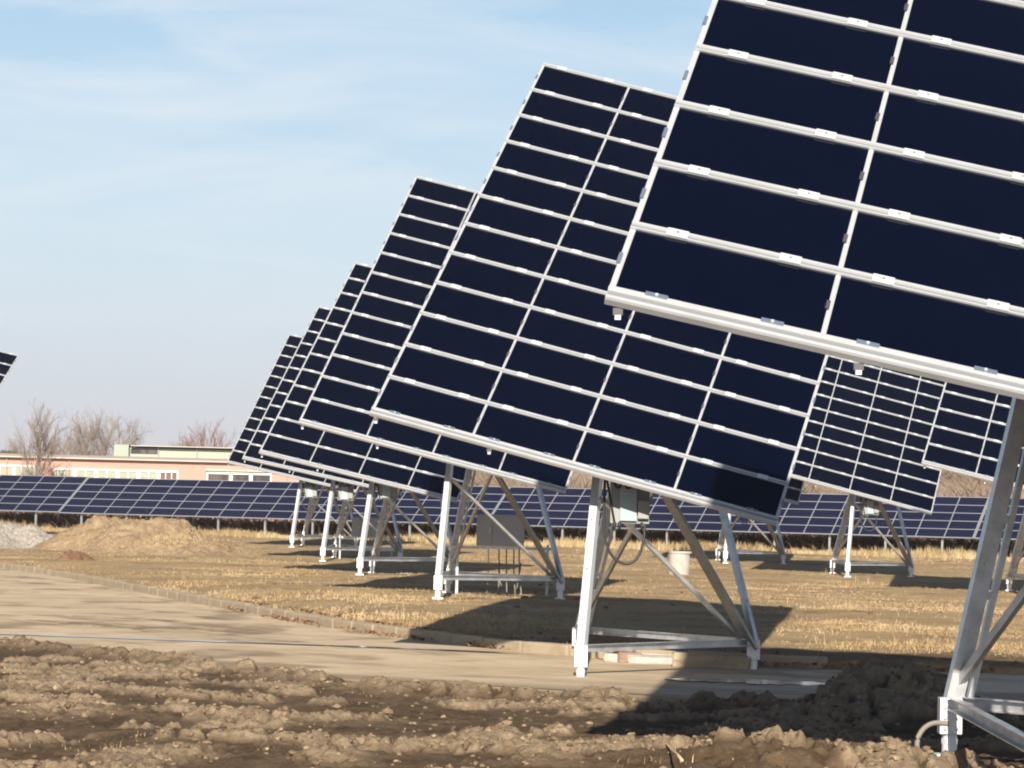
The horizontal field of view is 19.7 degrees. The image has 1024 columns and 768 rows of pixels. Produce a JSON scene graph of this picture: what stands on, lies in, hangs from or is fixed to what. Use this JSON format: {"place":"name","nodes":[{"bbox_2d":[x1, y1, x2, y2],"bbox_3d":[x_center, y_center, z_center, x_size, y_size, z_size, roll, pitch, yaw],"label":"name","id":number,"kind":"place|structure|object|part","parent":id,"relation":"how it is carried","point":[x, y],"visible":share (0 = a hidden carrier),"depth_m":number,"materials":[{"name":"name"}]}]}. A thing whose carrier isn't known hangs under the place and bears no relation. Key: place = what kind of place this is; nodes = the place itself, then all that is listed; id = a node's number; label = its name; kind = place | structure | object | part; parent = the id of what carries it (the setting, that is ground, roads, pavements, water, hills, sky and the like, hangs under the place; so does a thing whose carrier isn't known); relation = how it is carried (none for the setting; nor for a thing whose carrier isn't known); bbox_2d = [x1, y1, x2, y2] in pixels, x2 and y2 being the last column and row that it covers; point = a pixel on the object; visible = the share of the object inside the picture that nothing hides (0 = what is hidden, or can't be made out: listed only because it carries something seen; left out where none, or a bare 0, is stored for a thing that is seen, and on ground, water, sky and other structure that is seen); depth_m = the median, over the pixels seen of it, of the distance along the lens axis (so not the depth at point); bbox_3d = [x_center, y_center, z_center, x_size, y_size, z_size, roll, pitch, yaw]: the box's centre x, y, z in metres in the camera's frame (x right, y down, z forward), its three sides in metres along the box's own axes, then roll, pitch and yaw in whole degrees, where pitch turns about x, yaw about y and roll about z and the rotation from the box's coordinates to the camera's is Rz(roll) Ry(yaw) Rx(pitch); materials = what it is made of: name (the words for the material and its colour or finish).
{"place":"outdoors","nodes":[
{"label":"outdoors","id":0,"kind":"place"},
{"bbox_2d":[0,453,351,523],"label":"pink building","id":1,"kind":"structure","parent":0,"point":[88,466],"depth_m":189.70,"materials":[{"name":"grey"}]},
{"bbox_2d":[0,465,13,474],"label":"window","id":2,"kind":"structure","parent":1,"relation":"in","point":[10,468],"depth_m":189.31,"materials":[{"name":"beige glass"}]},
{"bbox_2d":[14,465,34,474],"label":"window","id":3,"kind":"structure","parent":1,"relation":"in","point":[18,467],"depth_m":189.35,"materials":[{"name":"beige glass"}]},
{"bbox_2d":[55,468,74,475],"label":"window","id":4,"kind":"structure","parent":1,"relation":"in","point":[72,472],"depth_m":189.45,"materials":[{"name":"beige glass"}]},
{"bbox_2d":[75,468,95,485],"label":"window","id":5,"kind":"structure","parent":1,"relation":"in","point":[82,472],"depth_m":189.54,"materials":[{"name":"beige glass"}]},
{"bbox_2d":[96,469,116,477],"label":"window","id":6,"kind":"structure","parent":1,"relation":"in","point":[101,473],"depth_m":189.58,"materials":[{"name":"white paint"}]},
{"bbox_2d":[117,469,137,477],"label":"window","id":7,"kind":"structure","parent":1,"relation":"in","point":[122,473],"depth_m":189.63,"materials":[{"name":"beige glass"}]},
{"bbox_2d":[139,470,158,478],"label":"window","id":8,"kind":"structure","parent":1,"relation":"in","point":[146,474],"depth_m":189.72,"materials":[{"name":"white paint"}]},
{"bbox_2d":[159,470,178,478],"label":"window","id":9,"kind":"structure","parent":1,"relation":"in","point":[163,474],"depth_m":189.77,"materials":[{"name":"white paint"}]},
{"bbox_2d":[206,472,230,479],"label":"window","id":10,"kind":"structure","parent":1,"relation":"in","point":[210,475],"depth_m":189.91,"materials":[{"name":"grey glass"}]},
{"bbox_2d":[231,472,250,480],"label":"window","id":11,"kind":"structure","parent":1,"relation":"in","point":[234,476],"depth_m":189.95,"materials":[{"name":"grey glass"}]},
{"bbox_2d":[251,473,271,480],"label":"window","id":12,"kind":"structure","parent":1,"relation":"in","point":[254,476],"depth_m":190.05,"materials":[{"name":"grey glass"}]},
{"bbox_2d":[0,0,950,473],"label":"sky","id":13,"kind":"structure","parent":0,"point":[184,184],"materials":[{"name":"blue"}]},
{"bbox_2d":[0,530,1023,767],"bbox_3d":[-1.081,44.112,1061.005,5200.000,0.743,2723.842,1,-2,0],"label":"ground","id":14,"kind":"structure","parent":0,"point":[236,748],"depth_m":28.44,"materials":[{"name":"brown soil"}]},
{"bbox_2d":[0,351,18,385],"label":"solar tracker","id":15,"kind":"object","parent":14,"relation":"on","point":[7,360],"visible":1,"depth_m":114.33,"materials":[{"name":"blue glass"}]},
{"bbox_2d":[0,438,34,453],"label":"bare tree","id":16,"kind":"object","parent":14,"relation":"on","point":[5,451],"visible":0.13,"depth_m":240.10,"materials":[{"name":"brown plant"}]},
{"bbox_2d":[7,438,28,453],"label":"bare tree","id":17,"kind":"object","parent":14,"relation":"on","point":[14,446],"visible":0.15,"depth_m":243.16,"materials":[{"name":"brown plant"}]},
{"bbox_2d":[0,522,54,548],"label":"gravel pile","id":18,"kind":"object","parent":14,"relation":"on","point":[14,536],"visible":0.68,"depth_m":92.03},
{"bbox_2d":[14,460,51,475],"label":"bare shrub","id":19,"kind":"object","parent":14,"relation":"on","point":[22,472],"visible":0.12,"depth_m":181.91,"materials":[{"name":"brown plant"}]},
{"bbox_2d":[6,396,70,514],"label":"bare tree","id":20,"kind":"object","parent":14,"relation":"on","point":[37,447],"visible":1,"depth_m":179.66,"materials":[{"name":"brown plant"}]},
{"bbox_2d":[0,475,87,525],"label":"solar table","id":21,"kind":"object","parent":14,"relation":"on","point":[36,494],"visible":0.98,"depth_m":140.93,"materials":[{"name":"blue glass"}]},
{"bbox_2d":[24,461,70,513],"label":"bare shrub","id":22,"kind":"object","parent":14,"relation":"on","point":[56,468],"visible":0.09,"depth_m":184.00,"materials":[{"name":"brown plant"}]},
{"bbox_2d":[28,435,68,454],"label":"bare tree","id":23,"kind":"object","parent":14,"relation":"on","point":[61,449],"visible":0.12,"depth_m":246.07,"materials":[{"name":"brown plant"}]},
{"bbox_2d":[41,426,89,454],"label":"bare tree","id":24,"kind":"object","parent":14,"relation":"on","point":[63,452],"visible":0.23,"depth_m":240.00,"materials":[{"name":"brown plant"}]},
{"bbox_2d":[55,549,94,559],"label":"soil clod","id":25,"kind":"object","parent":14,"relation":"on","point":[69,554],"visible":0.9,"depth_m":78.24,"materials":[{"name":"brown soil"}]},
{"bbox_2d":[52,402,108,455],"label":"bare tree","id":26,"kind":"object","parent":14,"relation":"on","point":[84,444],"visible":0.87,"depth_m":235.35,"materials":[{"name":"brown plant"}]},
{"bbox_2d":[64,411,126,455],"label":"bare tree","id":27,"kind":"object","parent":14,"relation":"on","point":[100,439],"visible":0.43,"depth_m":243.11,"materials":[{"name":"brown plant"}]},
{"bbox_2d":[28,515,209,552],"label":"earth mound","id":28,"kind":"object","parent":14,"relation":"on","point":[134,530],"visible":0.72,"depth_m":90.46,"materials":[{"name":"brown soil"}]},
{"bbox_2d":[88,409,151,455],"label":"bare tree","id":29,"kind":"object","parent":14,"relation":"on","point":[128,437],"visible":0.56,"depth_m":236.08,"materials":[{"name":"brown plant"}]},
{"bbox_2d":[26,514,273,556],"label":"mound straw","id":30,"kind":"object","parent":14,"relation":"on","point":[161,538],"visible":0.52,"depth_m":89.03,"materials":[{"name":"beige plant"}]},
{"bbox_2d":[114,444,232,458],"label":"green hall","id":31,"kind":"structure","parent":14,"relation":"on","point":[178,451],"depth_m":231.94,"materials":[{"name":"grey"}]},
{"bbox_2d":[131,449,157,453],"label":"window","id":32,"kind":"structure","parent":31,"relation":"in","point":[141,451],"depth_m":231.83,"materials":[{"name":"grey glass"}]},
{"bbox_2d":[165,431,196,445],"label":"bare tree","id":33,"kind":"object","parent":14,"relation":"on","point":[179,438],"visible":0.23,"depth_m":267.37,"materials":[{"name":"brown plant"}]},
{"bbox_2d":[178,434,199,446],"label":"bare tree","id":34,"kind":"object","parent":14,"relation":"on","point":[188,445],"visible":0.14,"depth_m":266.65,"materials":[{"name":"brown plant"}]},
{"bbox_2d":[106,536,272,556],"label":"earth mound","id":35,"kind":"object","parent":14,"relation":"on","point":[191,549],"visible":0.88,"depth_m":88.08,"materials":[{"name":"brown soil"}]},
{"bbox_2d":[187,417,236,447],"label":"bare tree","id":36,"kind":"object","parent":14,"relation":"on","point":[201,442],"visible":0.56,"depth_m":262.15,"materials":[{"name":"brown plant"}]},
{"bbox_2d":[59,477,509,534],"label":"solar table","id":37,"kind":"object","parent":14,"relation":"on","point":[219,499],"visible":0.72,"depth_m":136.75,"materials":[{"name":"blue glass"}]},
{"bbox_2d":[226,334,358,546],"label":"solar tracker","id":38,"kind":"object","parent":14,"relation":"on","point":[276,375],"visible":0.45,"depth_m":108.33,"materials":[{"name":"blue glass"}]},
{"bbox_2d":[242,306,402,561],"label":"solar tracker","id":39,"kind":"object","parent":14,"relation":"on","point":[344,492],"visible":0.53,"depth_m":88.39,"materials":[{"name":"blue glass"}]},
{"bbox_2d":[259,262,465,574],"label":"solar tracker","id":40,"kind":"object","parent":14,"relation":"on","point":[391,473],"visible":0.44,"depth_m":70.27,"materials":[{"name":"blue glass"}]},
{"bbox_2d":[334,517,396,558],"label":"support frame","id":41,"kind":"object","parent":14,"relation":"on","point":[357,524],"visible":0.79,"depth_m":89.89,"materials":[{"name":"silver metal"}]},
{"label":"door","id":42,"kind":"part","parent":41,"relation":"part of","materials":[{"name":"silver metal"}]},
{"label":"door","id":43,"kind":"part","parent":41,"relation":"part of","materials":[{"name":"silver metal"}]},
{"bbox_2d":[298,176,572,598],"bbox_3d":[-0.510,-0.134,54.701,4.682,8.122,7.086,1,-2,17],"label":"solar tracker","id":44,"kind":"object","parent":14,"relation":"on","point":[425,229],"visible":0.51,"depth_m":53.74,"materials":[{"name":"blue glass"}]},
{"bbox_2d":[447,514,550,595],"bbox_3d":[-0.199,3.247,55.623,2.050,1.566,0.324,1,-2,0],"label":"support frame","id":45,"kind":"object","parent":14,"relation":"on","point":[490,533],"visible":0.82,"depth_m":55.53,"materials":[{"name":"silver metal"}]},
{"bbox_3d":[-0.518,2.751,55.522,0.285,0.579,0.045,1,-2,0],"label":"door","id":46,"kind":"part","parent":45,"relation":"part of","materials":[{"name":"silver metal"}]},
{"bbox_3d":[-0.068,2.762,55.522,0.591,0.579,0.045,1,-2,0],"label":"door","id":47,"kind":"part","parent":45,"relation":"part of","materials":[{"name":"silver metal"}]},
{"bbox_2d":[3,669,1016,767],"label":"dry stalks","id":48,"kind":"object","parent":14,"relation":"on","point":[386,741],"visible":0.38,"depth_m":20.49,"materials":[{"name":"beige plant"}]},
{"bbox_2d":[0,634,1021,767],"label":"mud clods","id":49,"kind":"object","parent":14,"relation":"on","point":[964,752],"visible":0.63,"depth_m":22.00,"materials":[{"name":"brown soil"}]},
{"bbox_2d":[0,538,1023,661],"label":"dry grass","id":50,"kind":"structure","parent":14,"relation":"on","point":[471,626],"depth_m":53.08,"materials":[{"name":"beige plant"}]},
{"bbox_2d":[0,511,1023,557],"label":"bramble undergrowth","id":51,"kind":"object","parent":14,"relation":"on","point":[816,541],"visible":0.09,"depth_m":131.13,"materials":[{"name":"brown plant"}]},
{"bbox_2d":[1,518,1023,562],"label":"tall grass","id":52,"kind":"structure","parent":14,"relation":"on","point":[874,552],"depth_m":123.47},
{"bbox_2d":[113,572,1018,663],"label":"field stones","id":53,"kind":"object","parent":14,"relation":"on","point":[672,604],"visible":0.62,"depth_m":51.39,"materials":[{"name":"beige stone"}]},
{"bbox_2d":[655,732,683,761],"bbox_3d":[1.027,2.379,19.405,0.019,0.051,2.601,1,-2,-1],"label":"stick","id":54,"kind":"object","parent":14,"relation":"on","point":[674,752],"visible":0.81,"depth_m":18.73,"materials":[{"name":"beige wood"}]},
{"bbox_2d":[668,551,691,574],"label":"manhole ring","id":55,"kind":"object","parent":14,"relation":"on","point":[679,561],"visible":0.98,"depth_m":83.02,"materials":[{"name":"concrete"}]},
{"bbox_2d":[493,487,988,550],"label":"solar table","id":56,"kind":"object","parent":14,"relation":"on","point":[949,517],"visible":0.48,"depth_m":126.03,"materials":[{"name":"blue glass"}]},
{"bbox_2d":[715,478,803,563],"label":"solar tracker","id":57,"kind":"object","parent":14,"relation":"on","point":[793,492],"visible":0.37,"depth_m":99.85,"materials":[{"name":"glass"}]},
{"bbox_2d":[604,0,1023,755],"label":"solar tracker","id":58,"kind":"object","parent":14,"relation":"on","point":[840,178],"visible":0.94,"depth_m":17.65,"materials":[{"name":"blue glass"}]},
{"bbox_2d":[914,720,948,747],"bbox_3d":[2.793,2.443,19.628,0.233,0.409,0.078,2,-2,-8],"label":"cable conduit","id":59,"kind":"object","parent":58,"relation":"attached to","point":[923,729],"visible":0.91,"depth_m":19.64,"materials":[{"name":"grey plastic"}]},
{"bbox_2d":[791,355,944,576],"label":"solar tracker","id":60,"kind":"object","parent":14,"relation":"on","point":[866,435],"visible":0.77,"depth_m":86.92,"materials":[{"name":"blue glass"}]},
{"bbox_2d":[921,382,1023,590],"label":"solar tracker","id":61,"kind":"object","parent":14,"relation":"on","point":[966,434],"visible":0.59,"depth_m":67.36,"materials":[{"name":"blue glass"}]},
{"bbox_2d":[974,498,1023,550],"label":"solar table","id":62,"kind":"object","parent":14,"relation":"on","point":[1019,514],"visible":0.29,"depth_m":122.31,"materials":[{"name":"blue glass"}]},
{"bbox_2d":[0,569,1023,702],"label":"road","id":63,"kind":"structure","parent":0,"point":[95,610],"depth_m":37.75,"materials":[{"name":"concrete"}]},
{"bbox_2d":[149,627,237,632],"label":"mud track","id":64,"kind":"structure","parent":63,"relation":"on","point":[198,628],"depth_m":42.92,"materials":[{"name":"brown"}]},
{"bbox_2d":[0,633,526,653],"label":"puddle","id":65,"kind":"object","parent":63,"relation":"on","point":[252,642],"visible":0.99,"depth_m":39.08,"materials":[{"name":"grey liquid"}]},
{"bbox_2d":[0,562,827,667],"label":"kerb","id":66,"kind":"structure","parent":63,"relation":"on","point":[486,641],"depth_m":42.73,"materials":[{"name":"concrete"}]},
{"bbox_2d":[369,62,828,676],"bbox_3d":[1.700,-0.478,36.927,4.666,8.022,7.099,1,-2,19],"label":"solar tracker","id":67,"kind":"object","parent":63,"relation":"on","point":[521,342],"visible":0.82,"depth_m":35.65,"materials":[{"name":"blue glass"}]},
{"bbox_2d":[210,599,995,672],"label":"leaf litter","id":68,"kind":"object","parent":63,"relation":"on","point":[493,635],"visible":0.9,"depth_m":42.06,"materials":[{"name":"brown plant"}]},
{"bbox_2d":[612,651,641,662],"bbox_3d":[1.440,3.420,36.888,0.322,0.146,0.249,4,-1,-23],"label":"brick rubble","id":69,"kind":"object","parent":63,"relation":"on","point":[622,657],"visible":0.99,"depth_m":36.77,"materials":[{"name":"brown"}]},
{"bbox_2d":[604,651,671,663],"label":"concrete slab","id":70,"kind":"structure","parent":63,"relation":"on","point":[646,658],"depth_m":36.75,"materials":[{"name":"beige concrete"}]},
{"bbox_2d":[672,652,750,668],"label":"concrete block","id":71,"kind":"structure","parent":63,"relation":"on","point":[702,660],"depth_m":35.97,"materials":[{"name":"beige concrete"}]},
{"bbox_2d":[665,678,824,685],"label":"puddle","id":72,"kind":"object","parent":63,"relation":"on","point":[762,681],"visible":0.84,"depth_m":33.08,"materials":[{"name":"grey liquid"}]},
{"bbox_2d":[400,470,1023,541],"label":"embankment","id":73,"kind":"structure","parent":0,"point":[940,490],"depth_m":160.63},
{"bbox_2d":[351,470,1023,542],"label":"brush thicket","id":74,"kind":"object","parent":73,"relation":"on","point":[945,474],"visible":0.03,"depth_m":159.82,"materials":[{"name":"brown plant"}]}
]}

